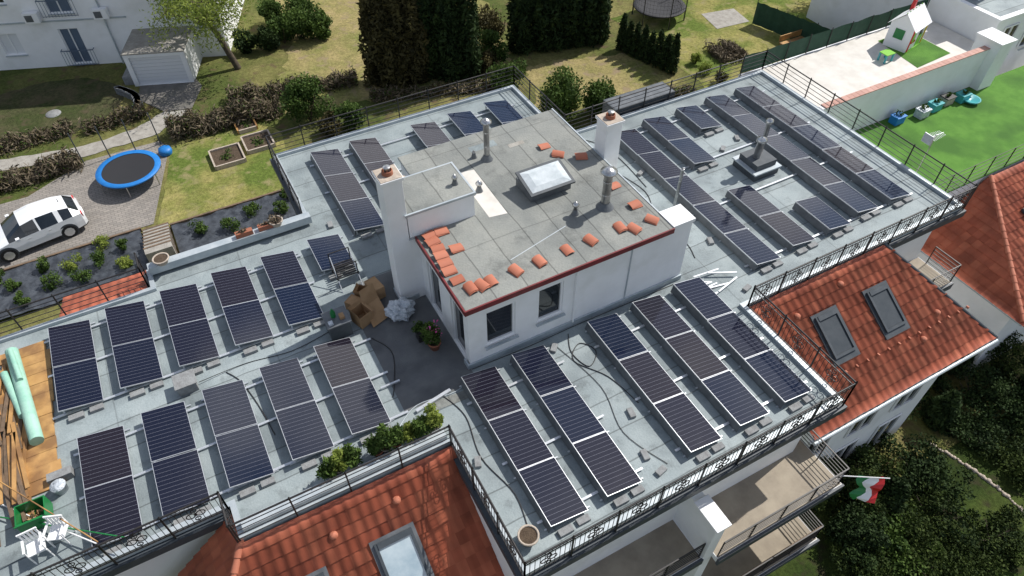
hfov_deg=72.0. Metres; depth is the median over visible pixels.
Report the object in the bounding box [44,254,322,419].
mounting rail
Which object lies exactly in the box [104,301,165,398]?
solar panel row
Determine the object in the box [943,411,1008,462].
shrub
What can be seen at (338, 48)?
dry lawn
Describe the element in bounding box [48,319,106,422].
solar panel row
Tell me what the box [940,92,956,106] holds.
storage crate
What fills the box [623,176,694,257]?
cable
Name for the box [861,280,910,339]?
roof window
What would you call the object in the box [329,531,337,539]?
vent tile
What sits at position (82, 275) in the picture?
bush
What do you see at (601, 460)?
solar panel row
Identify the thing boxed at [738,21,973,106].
terrace
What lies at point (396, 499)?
vent tile
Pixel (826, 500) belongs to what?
shrub
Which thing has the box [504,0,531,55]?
conifer tree
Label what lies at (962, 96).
storage crate
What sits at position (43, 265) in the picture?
bush
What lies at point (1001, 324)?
walls
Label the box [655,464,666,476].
ballast block
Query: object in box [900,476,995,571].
shrub
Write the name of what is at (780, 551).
balcony reed screen
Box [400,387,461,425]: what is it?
cable
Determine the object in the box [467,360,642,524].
mounting rail
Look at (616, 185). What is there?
loose roof tile
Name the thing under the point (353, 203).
solar panel row
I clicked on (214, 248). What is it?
parapet
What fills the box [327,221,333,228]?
ballast block
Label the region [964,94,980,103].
paddling pool
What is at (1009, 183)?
hip roof front
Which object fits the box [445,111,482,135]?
solar panel row
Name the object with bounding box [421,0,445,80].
conifer tree
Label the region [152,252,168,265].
plant pot
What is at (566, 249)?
loose roof tile
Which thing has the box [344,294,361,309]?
cardboard box
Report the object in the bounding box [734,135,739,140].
ballast block
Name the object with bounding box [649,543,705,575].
balcony railing
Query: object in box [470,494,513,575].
side wall
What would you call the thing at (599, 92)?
shrub
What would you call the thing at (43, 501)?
green crate
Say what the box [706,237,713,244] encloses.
ballast block
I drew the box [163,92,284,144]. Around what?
bare hedge
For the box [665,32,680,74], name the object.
conifer tree
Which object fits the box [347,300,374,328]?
cardboard box
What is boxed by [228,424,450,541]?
metal railing
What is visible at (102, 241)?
bush
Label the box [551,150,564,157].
loose roof tile
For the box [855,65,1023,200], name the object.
lawn terrace
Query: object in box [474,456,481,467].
ballast block
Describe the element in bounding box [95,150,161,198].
trampoline
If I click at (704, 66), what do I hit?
shrub
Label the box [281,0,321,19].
shrub
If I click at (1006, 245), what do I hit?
hip tiles
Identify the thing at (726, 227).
solar panel row
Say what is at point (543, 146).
loose roof tile
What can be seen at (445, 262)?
loose roof tile
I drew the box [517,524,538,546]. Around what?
plant pot
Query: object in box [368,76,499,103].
bare hedge
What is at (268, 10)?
shrub
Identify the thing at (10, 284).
bush
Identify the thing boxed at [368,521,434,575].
roof window
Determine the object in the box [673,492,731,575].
party wall pillar
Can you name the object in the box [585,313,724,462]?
solar panel row
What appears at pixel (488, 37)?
shrub
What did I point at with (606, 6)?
conifer tree
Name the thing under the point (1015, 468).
shrub
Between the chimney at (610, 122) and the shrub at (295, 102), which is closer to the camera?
the chimney at (610, 122)
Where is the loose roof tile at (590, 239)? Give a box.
[582,233,598,246]
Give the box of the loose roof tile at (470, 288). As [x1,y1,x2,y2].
[462,281,478,295]
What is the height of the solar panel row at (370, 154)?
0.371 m
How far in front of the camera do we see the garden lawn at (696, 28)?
45.23 m
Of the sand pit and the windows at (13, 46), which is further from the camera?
the sand pit
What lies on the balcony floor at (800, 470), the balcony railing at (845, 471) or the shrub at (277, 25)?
the balcony railing at (845, 471)
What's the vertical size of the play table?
0.460 m
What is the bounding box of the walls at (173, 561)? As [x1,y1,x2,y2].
[115,231,931,575]
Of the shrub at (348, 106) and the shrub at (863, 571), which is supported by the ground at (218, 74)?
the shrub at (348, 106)
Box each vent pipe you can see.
[451,174,457,185]
[471,151,476,158]
[475,180,482,193]
[571,201,578,216]
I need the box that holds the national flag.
[841,475,889,503]
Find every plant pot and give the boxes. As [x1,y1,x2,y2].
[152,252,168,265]
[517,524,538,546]
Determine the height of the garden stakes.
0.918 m
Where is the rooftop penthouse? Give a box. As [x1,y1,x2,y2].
[398,108,695,369]
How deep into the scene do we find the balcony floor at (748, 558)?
23.82 m
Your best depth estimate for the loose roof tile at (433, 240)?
21.27 m
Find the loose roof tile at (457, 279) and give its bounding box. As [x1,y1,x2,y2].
[449,274,465,285]
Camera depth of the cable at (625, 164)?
28.18 m
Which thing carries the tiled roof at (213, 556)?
attached to the tiled roof at (436, 506)
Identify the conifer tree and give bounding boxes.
[356,0,400,89]
[373,0,414,88]
[390,0,431,87]
[412,0,435,81]
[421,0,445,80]
[432,0,460,82]
[446,0,470,80]
[455,0,483,81]
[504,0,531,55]
[590,0,612,44]
[615,13,627,50]
[622,20,634,53]
[629,21,641,56]
[635,24,649,61]
[643,29,656,64]
[651,28,665,67]
[658,34,672,70]
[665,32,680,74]
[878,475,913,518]
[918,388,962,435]
[933,360,956,384]
[947,347,979,373]
[1011,374,1023,402]
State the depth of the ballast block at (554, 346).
21.93 m
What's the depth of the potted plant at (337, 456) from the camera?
18.61 m
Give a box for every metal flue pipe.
[480,118,492,162]
[596,166,617,212]
[673,168,684,205]
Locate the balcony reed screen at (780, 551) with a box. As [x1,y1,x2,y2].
[741,525,821,575]
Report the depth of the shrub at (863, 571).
26.20 m
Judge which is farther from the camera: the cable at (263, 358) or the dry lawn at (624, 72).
the dry lawn at (624, 72)
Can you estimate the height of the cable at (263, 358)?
0.109 m
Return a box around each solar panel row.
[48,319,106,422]
[77,425,143,555]
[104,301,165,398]
[141,401,211,524]
[159,284,221,374]
[201,379,278,498]
[210,266,274,355]
[258,358,337,471]
[259,251,324,335]
[306,234,357,280]
[309,149,383,239]
[313,337,394,444]
[348,137,394,190]
[409,122,449,147]
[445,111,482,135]
[459,366,590,537]
[482,100,522,124]
[509,345,644,507]
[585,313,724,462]
[620,129,783,274]
[630,294,772,436]
[641,116,717,172]
[670,277,814,412]
[674,105,723,137]
[703,94,880,221]
[725,185,818,255]
[733,86,912,208]
[792,197,853,238]
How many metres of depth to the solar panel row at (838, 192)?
28.15 m
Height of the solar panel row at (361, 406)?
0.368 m
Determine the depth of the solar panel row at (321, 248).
24.60 m
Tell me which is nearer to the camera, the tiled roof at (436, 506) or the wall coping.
the tiled roof at (436, 506)
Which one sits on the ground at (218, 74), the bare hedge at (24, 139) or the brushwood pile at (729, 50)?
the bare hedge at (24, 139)
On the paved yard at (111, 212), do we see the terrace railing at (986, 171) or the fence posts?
the fence posts
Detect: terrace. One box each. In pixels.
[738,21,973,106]
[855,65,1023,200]
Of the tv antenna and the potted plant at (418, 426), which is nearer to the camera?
the potted plant at (418, 426)
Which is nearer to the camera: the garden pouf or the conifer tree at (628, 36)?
the garden pouf
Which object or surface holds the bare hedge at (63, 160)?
on the ground at (218, 74)
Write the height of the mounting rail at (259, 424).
0.028 m
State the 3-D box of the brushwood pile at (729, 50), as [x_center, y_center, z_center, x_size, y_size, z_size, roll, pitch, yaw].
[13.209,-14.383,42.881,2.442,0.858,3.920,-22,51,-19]
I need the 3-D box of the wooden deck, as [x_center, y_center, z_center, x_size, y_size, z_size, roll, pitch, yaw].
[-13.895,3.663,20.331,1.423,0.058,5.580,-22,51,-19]
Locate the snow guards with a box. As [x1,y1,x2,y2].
[834,305,969,378]
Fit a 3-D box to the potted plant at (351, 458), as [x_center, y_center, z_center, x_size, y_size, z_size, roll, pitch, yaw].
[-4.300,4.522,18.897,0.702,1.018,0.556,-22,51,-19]
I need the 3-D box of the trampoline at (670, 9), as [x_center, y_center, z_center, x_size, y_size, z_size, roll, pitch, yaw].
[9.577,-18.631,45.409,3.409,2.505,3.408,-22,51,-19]
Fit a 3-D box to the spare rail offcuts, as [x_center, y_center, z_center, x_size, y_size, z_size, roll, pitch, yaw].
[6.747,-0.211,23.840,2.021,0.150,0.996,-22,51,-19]
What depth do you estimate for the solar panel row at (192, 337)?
22.27 m
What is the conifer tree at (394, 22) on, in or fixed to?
on the dry lawn at (338, 48)
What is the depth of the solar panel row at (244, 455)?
19.60 m
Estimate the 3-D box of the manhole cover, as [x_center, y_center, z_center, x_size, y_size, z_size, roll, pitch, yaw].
[-25.189,-9.581,38.722,0.800,0.030,0.800,-22,51,-19]
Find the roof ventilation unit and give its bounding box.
[732,118,781,181]
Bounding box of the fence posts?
[67,112,160,164]
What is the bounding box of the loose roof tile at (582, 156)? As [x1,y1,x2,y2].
[574,152,587,159]
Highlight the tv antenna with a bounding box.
[916,131,943,172]
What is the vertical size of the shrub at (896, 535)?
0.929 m
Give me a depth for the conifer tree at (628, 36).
42.36 m
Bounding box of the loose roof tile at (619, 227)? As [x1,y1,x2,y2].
[612,221,627,233]
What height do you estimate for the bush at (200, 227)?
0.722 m
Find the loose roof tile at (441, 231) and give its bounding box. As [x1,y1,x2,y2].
[433,226,449,236]
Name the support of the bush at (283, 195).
on the mulch bed at (187, 238)
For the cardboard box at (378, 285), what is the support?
on the terrace paving
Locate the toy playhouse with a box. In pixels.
[882,0,931,53]
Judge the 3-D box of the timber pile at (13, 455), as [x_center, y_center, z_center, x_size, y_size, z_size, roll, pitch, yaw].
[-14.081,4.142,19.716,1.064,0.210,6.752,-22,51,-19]
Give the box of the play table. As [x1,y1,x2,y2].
[877,49,895,63]
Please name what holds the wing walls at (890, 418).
on the ground at (218, 74)
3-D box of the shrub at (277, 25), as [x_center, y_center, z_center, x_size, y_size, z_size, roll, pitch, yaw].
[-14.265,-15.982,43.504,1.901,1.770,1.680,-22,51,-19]
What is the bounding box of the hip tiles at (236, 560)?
[230,540,243,575]
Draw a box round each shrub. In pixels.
[232,28,257,53]
[251,25,280,50]
[255,0,283,22]
[266,16,295,43]
[277,71,336,122]
[279,4,314,38]
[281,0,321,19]
[303,8,332,40]
[317,109,341,137]
[330,100,366,131]
[477,3,505,44]
[477,28,509,62]
[478,49,497,72]
[486,57,527,89]
[538,66,585,124]
[582,75,617,115]
[690,52,703,62]
[698,61,712,75]
[714,69,729,82]
[801,455,839,521]
[822,498,891,570]
[824,446,895,533]
[829,541,890,575]
[840,441,906,477]
[865,500,944,575]
[875,432,975,510]
[898,531,977,575]
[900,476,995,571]
[905,377,939,421]
[931,360,1023,426]
[941,502,1023,575]
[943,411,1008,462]
[979,427,1023,489]
[984,330,1023,392]
[995,383,1023,448]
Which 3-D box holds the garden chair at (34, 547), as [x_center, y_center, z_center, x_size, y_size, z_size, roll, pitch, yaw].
[-11.692,6.332,17.315,0.450,0.880,0.435,-25,52,-21]
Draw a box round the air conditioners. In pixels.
[21,7,109,23]
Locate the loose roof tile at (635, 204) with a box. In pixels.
[627,199,642,209]
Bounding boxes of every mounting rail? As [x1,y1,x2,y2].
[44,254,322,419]
[73,338,408,552]
[310,104,514,193]
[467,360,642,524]
[594,292,807,451]
[639,90,912,267]
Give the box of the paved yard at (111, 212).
[0,141,166,268]
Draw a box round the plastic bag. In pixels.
[384,296,415,321]
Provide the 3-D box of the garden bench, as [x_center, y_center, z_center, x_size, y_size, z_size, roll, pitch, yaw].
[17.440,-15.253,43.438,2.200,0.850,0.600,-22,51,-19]
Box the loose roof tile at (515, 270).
[507,263,523,277]
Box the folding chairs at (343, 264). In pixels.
[327,247,362,292]
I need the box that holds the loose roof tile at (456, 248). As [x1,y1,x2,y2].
[448,243,464,253]
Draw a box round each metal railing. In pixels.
[0,252,148,333]
[26,491,238,575]
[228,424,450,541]
[264,65,564,213]
[448,184,978,575]
[564,50,976,208]
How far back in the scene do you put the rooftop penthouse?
21.92 m
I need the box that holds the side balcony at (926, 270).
[910,257,953,291]
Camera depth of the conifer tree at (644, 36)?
41.78 m
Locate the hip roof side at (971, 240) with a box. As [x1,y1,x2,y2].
[921,177,1023,326]
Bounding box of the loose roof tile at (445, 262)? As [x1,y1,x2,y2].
[436,257,453,267]
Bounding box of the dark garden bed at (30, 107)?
[0,78,123,150]
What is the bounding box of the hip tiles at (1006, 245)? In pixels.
[989,175,1023,321]
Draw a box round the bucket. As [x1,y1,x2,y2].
[46,465,74,495]
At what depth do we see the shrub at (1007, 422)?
30.21 m
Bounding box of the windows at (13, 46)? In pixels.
[0,0,213,65]
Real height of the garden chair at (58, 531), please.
0.880 m
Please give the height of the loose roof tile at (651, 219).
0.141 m
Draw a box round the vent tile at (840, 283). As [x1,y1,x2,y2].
[837,281,843,286]
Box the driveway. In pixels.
[139,78,201,110]
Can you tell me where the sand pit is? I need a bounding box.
[702,8,748,28]
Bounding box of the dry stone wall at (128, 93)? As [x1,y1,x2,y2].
[114,85,142,117]
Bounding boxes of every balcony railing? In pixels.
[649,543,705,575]
[717,430,849,556]
[743,509,823,575]
[925,246,961,285]
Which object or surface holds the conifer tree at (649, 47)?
on the ground at (218, 74)
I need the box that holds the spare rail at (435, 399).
[381,379,450,412]
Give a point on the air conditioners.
(31, 17)
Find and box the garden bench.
[779,29,804,44]
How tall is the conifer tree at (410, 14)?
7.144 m
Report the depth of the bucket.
18.76 m
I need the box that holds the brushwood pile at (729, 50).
[703,38,748,65]
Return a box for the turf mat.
[879,38,949,67]
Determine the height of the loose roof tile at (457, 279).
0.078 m
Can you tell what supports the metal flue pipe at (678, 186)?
on the flat roof at (642, 428)
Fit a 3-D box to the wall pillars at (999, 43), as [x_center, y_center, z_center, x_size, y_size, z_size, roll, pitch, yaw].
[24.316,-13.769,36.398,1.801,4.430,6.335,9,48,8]
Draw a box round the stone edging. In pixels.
[930,443,1023,514]
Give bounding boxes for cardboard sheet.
[359,283,386,326]
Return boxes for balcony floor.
[573,520,703,575]
[701,517,819,575]
[712,439,844,564]
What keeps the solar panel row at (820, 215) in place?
on the flat roof at (642, 428)
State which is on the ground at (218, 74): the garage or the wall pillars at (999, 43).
the garage
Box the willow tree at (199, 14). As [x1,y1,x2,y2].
[136,0,260,69]
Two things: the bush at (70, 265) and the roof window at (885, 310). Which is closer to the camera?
the roof window at (885, 310)
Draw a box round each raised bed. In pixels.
[208,142,246,170]
[234,118,257,134]
[240,129,275,154]
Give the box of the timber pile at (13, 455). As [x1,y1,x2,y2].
[0,364,34,546]
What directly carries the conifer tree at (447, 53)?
on the dry lawn at (338, 48)
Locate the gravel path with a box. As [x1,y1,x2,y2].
[0,109,190,170]
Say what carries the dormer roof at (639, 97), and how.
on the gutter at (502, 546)
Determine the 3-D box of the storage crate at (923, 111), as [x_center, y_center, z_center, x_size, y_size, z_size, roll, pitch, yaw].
[19.946,-8.611,34.199,0.660,0.652,0.500,-22,51,-19]
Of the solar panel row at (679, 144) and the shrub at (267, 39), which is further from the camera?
the shrub at (267, 39)
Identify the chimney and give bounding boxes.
[371,164,419,299]
[594,109,624,167]
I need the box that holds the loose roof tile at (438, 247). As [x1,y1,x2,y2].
[430,243,445,252]
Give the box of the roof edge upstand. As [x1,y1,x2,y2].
[0,70,963,575]
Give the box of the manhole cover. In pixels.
[45,109,60,117]
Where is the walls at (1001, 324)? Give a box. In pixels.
[916,250,1023,374]
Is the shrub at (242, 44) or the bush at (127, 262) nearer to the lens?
the bush at (127, 262)
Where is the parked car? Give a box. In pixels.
[0,195,88,262]
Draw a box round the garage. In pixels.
[120,26,202,86]
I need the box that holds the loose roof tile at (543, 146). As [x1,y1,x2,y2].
[538,142,550,149]
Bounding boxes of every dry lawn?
[275,0,511,114]
[525,53,677,111]
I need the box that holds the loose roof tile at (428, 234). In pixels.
[421,229,437,239]
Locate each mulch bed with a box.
[0,227,148,319]
[169,189,295,252]
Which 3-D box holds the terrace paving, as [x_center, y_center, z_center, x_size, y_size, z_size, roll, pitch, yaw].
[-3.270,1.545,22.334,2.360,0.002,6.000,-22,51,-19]
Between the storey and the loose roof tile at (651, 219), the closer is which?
the loose roof tile at (651, 219)
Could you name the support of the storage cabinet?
on the flat roof at (642, 428)
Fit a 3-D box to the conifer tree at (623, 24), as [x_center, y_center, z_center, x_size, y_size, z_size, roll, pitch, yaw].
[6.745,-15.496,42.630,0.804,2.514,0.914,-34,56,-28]
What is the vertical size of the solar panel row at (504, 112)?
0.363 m
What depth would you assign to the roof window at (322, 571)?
17.97 m
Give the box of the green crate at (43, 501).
[14,495,53,534]
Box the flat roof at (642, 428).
[0,74,958,575]
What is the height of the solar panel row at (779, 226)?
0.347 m
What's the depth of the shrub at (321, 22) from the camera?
43.50 m
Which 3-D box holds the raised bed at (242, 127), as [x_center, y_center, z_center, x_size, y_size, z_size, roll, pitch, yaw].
[-14.273,-8.740,37.789,1.093,0.297,1.094,-22,51,-19]
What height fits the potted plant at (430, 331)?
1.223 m
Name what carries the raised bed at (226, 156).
on the garden lawn at (196, 183)
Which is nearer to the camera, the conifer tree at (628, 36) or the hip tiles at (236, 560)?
the hip tiles at (236, 560)
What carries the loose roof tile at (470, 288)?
on the rooftop penthouse
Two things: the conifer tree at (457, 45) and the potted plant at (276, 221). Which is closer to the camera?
the potted plant at (276, 221)
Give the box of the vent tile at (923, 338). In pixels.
[920,336,926,341]
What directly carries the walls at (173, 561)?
on the ground at (218, 74)
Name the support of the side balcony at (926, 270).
attached to the wing walls at (890, 418)
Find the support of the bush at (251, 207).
on the mulch bed at (187, 238)
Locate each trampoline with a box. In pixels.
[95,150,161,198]
[632,0,687,29]
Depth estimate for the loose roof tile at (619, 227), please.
21.70 m
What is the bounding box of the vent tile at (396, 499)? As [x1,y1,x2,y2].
[392,496,400,503]
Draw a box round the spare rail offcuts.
[693,268,737,291]
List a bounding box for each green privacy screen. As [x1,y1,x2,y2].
[741,0,929,72]
[752,0,830,38]
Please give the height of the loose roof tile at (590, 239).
0.118 m
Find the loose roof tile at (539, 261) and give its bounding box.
[531,254,547,268]
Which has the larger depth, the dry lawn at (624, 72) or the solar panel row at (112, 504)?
the dry lawn at (624, 72)
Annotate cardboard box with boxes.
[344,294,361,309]
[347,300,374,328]
[353,283,364,296]
[364,276,385,299]
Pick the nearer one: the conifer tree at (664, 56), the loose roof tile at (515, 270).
the loose roof tile at (515, 270)
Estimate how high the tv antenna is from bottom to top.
3.350 m
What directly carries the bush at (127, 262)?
on the mulch bed at (27, 274)
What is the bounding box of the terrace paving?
[358,271,472,410]
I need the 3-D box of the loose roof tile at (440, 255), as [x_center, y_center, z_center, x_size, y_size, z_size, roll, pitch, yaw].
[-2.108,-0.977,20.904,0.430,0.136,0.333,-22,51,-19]
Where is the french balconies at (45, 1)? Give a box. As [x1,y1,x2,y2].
[35,0,99,65]
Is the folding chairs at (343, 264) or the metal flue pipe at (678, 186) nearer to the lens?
the folding chairs at (343, 264)
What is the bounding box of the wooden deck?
[0,340,65,502]
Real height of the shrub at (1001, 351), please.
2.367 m
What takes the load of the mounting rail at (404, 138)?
on the flat roof at (642, 428)
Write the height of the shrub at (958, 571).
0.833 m
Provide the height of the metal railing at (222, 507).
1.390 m
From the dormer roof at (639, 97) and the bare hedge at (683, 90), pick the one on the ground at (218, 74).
the bare hedge at (683, 90)
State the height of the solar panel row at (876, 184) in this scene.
0.360 m
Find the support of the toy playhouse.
on the turf mat
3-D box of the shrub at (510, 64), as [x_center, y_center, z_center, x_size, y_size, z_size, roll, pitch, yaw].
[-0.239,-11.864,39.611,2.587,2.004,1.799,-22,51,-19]
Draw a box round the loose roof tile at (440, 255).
[432,250,449,260]
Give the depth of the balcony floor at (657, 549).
20.68 m
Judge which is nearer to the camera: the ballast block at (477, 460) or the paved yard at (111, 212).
the ballast block at (477, 460)
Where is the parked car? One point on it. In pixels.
(31, 225)
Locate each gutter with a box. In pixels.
[88,158,965,575]
[812,241,998,445]
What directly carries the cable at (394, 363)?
on the terrace paving
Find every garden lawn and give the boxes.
[158,124,285,225]
[611,0,820,87]
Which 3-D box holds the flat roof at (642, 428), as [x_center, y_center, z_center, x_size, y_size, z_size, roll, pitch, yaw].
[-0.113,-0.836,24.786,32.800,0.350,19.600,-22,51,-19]
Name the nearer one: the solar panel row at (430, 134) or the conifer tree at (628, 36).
the solar panel row at (430, 134)
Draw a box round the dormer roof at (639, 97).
[602,81,674,115]
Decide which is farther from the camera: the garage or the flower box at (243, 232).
the garage
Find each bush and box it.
[0,268,4,284]
[3,278,21,291]
[12,290,30,306]
[35,255,49,273]
[39,270,62,290]
[58,252,82,269]
[66,267,91,283]
[88,250,105,268]
[92,234,109,251]
[114,237,127,249]
[115,254,132,269]
[188,219,208,233]
[219,216,240,231]
[242,201,261,217]
[272,200,289,213]
[279,187,287,198]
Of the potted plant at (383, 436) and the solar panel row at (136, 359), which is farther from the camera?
the solar panel row at (136, 359)
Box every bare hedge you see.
[0,115,75,155]
[0,144,83,193]
[77,99,149,135]
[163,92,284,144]
[224,64,358,102]
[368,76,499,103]
[667,83,697,97]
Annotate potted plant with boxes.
[267,212,283,227]
[315,455,336,480]
[329,446,347,474]
[340,442,363,468]
[362,433,383,456]
[374,423,395,453]
[390,421,405,448]
[402,420,415,443]
[410,415,426,437]
[411,320,426,342]
[417,413,434,435]
[419,319,441,350]
[423,403,443,431]
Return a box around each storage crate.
[888,109,907,125]
[913,104,932,119]
[927,98,944,112]
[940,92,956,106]
[954,89,972,103]
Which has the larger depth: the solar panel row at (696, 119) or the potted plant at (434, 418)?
the solar panel row at (696, 119)
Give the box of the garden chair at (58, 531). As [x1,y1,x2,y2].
[41,514,76,547]
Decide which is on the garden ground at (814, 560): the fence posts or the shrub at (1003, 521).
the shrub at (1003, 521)
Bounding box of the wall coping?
[821,45,990,108]
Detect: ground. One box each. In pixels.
[0,0,1023,530]
[767,402,1023,575]
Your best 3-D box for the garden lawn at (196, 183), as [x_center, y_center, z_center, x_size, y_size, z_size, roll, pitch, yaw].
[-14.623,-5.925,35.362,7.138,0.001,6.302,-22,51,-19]
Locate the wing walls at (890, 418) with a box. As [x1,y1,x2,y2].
[801,367,944,469]
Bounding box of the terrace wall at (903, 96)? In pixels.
[819,50,988,130]
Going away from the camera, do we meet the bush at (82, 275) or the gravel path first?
the bush at (82, 275)
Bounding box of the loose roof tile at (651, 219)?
[644,213,659,225]
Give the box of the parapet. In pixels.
[146,212,446,531]
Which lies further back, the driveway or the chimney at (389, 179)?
the driveway
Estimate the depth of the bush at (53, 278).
29.57 m
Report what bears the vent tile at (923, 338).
on the tiled roof at (886, 374)
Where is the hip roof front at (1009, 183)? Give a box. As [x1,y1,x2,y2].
[993,162,1023,308]
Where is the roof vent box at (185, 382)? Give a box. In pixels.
[171,368,198,396]
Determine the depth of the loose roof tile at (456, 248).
21.06 m
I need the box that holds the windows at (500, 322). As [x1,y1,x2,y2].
[429,265,565,353]
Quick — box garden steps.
[142,222,177,262]
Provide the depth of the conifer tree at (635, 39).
42.07 m
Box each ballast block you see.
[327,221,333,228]
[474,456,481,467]
[550,343,557,352]
[626,407,635,418]
[637,169,644,175]
[640,448,649,460]
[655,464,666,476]
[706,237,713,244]
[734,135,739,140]
[742,284,751,292]
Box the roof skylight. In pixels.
[515,158,575,201]
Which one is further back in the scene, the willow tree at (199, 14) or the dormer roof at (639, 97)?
the willow tree at (199, 14)
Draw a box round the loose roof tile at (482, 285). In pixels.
[474,278,489,292]
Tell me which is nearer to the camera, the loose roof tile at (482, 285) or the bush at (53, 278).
the loose roof tile at (482, 285)
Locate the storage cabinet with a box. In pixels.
[321,305,352,340]
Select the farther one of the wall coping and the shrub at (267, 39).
the shrub at (267, 39)
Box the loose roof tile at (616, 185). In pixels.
[612,181,621,189]
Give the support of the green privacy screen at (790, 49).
on the terrace at (847, 67)
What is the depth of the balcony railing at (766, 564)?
23.34 m
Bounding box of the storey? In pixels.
[806,0,1023,75]
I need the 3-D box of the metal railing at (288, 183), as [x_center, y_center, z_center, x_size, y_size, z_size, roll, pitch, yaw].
[-3.811,-6.164,28.939,11.292,1.390,4.422,-22,51,-19]
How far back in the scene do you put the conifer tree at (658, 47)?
41.20 m
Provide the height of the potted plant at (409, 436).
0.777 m
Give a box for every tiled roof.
[59,270,146,316]
[177,515,237,575]
[236,446,503,575]
[752,245,998,439]
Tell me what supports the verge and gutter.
on the wing walls at (890, 418)
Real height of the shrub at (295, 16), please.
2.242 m
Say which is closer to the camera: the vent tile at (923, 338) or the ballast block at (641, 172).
the vent tile at (923, 338)
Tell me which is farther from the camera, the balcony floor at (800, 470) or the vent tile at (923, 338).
the vent tile at (923, 338)
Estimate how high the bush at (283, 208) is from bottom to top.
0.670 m
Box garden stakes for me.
[0,481,123,543]
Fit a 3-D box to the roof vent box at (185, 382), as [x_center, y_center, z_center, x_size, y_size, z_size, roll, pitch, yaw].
[-9.652,2.821,20.891,0.630,0.400,0.580,-22,51,-19]
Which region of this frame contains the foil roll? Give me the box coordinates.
[0,347,43,445]
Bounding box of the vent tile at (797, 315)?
[794,313,800,318]
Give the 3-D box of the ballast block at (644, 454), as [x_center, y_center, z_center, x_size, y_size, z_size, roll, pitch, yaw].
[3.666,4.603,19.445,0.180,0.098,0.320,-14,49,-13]
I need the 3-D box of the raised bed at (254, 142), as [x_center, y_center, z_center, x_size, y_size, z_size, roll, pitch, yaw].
[-13.243,-7.637,36.776,1.480,0.286,1.480,-22,51,-19]
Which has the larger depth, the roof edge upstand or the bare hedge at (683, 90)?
the bare hedge at (683, 90)
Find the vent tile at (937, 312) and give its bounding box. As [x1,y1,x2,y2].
[934,309,940,314]
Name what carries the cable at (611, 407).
on the flat roof at (642, 428)
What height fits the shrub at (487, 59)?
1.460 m
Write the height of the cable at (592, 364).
0.027 m
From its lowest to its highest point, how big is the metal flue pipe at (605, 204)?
1.536 m
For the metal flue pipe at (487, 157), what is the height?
1.636 m
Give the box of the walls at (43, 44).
[0,0,243,69]
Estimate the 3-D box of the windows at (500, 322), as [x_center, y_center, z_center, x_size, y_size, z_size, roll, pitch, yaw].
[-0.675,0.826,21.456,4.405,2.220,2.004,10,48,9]
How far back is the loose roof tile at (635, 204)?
22.42 m
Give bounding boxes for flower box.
[234,227,253,238]
[257,219,272,231]
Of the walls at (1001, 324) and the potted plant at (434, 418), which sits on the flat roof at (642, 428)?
the potted plant at (434, 418)
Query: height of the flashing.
0.023 m
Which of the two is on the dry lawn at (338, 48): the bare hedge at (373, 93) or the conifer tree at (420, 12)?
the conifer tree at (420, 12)
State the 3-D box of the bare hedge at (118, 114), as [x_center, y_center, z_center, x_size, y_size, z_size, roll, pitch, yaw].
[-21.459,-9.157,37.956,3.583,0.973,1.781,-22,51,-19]
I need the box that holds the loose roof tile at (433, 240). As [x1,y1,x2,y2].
[424,235,440,246]
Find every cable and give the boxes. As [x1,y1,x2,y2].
[199,332,327,381]
[226,372,274,434]
[372,338,394,396]
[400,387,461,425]
[443,396,526,523]
[557,347,667,463]
[568,334,638,402]
[586,140,645,186]
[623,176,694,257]
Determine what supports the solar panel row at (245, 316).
on the flat roof at (642, 428)
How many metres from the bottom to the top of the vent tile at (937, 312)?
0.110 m
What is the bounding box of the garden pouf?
[158,145,171,156]
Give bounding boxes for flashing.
[472,284,672,369]
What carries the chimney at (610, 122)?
on the flat roof at (642, 428)
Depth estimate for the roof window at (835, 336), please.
23.55 m
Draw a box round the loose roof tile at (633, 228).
[627,222,641,234]
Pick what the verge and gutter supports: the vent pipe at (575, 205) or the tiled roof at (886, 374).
the tiled roof at (886, 374)
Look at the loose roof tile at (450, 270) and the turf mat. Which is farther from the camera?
the turf mat
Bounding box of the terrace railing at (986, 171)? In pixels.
[937,144,1023,191]
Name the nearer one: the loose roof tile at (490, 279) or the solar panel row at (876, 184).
the loose roof tile at (490, 279)
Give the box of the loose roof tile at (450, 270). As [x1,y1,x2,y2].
[441,264,457,276]
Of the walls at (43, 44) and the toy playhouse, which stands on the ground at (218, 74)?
the walls at (43, 44)
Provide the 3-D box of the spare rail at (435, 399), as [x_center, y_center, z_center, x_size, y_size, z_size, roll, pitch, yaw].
[-2.907,3.195,20.729,2.085,0.070,0.991,9,48,8]
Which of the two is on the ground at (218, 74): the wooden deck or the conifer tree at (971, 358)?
the conifer tree at (971, 358)
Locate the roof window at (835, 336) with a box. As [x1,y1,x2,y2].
[809,305,860,366]
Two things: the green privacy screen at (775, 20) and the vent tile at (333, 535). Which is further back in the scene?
the green privacy screen at (775, 20)
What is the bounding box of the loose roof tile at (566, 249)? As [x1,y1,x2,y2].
[559,244,574,255]
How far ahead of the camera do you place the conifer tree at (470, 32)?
39.19 m
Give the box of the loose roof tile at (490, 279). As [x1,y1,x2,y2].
[483,274,498,287]
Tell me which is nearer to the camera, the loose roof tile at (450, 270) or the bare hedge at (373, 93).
the loose roof tile at (450, 270)
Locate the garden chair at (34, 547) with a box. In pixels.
[16,527,54,564]
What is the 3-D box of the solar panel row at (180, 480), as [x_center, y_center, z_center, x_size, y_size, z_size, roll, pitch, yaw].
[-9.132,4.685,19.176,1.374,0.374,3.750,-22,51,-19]
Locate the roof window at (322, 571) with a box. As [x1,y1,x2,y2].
[306,566,328,575]
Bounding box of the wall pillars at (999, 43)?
[970,0,1017,90]

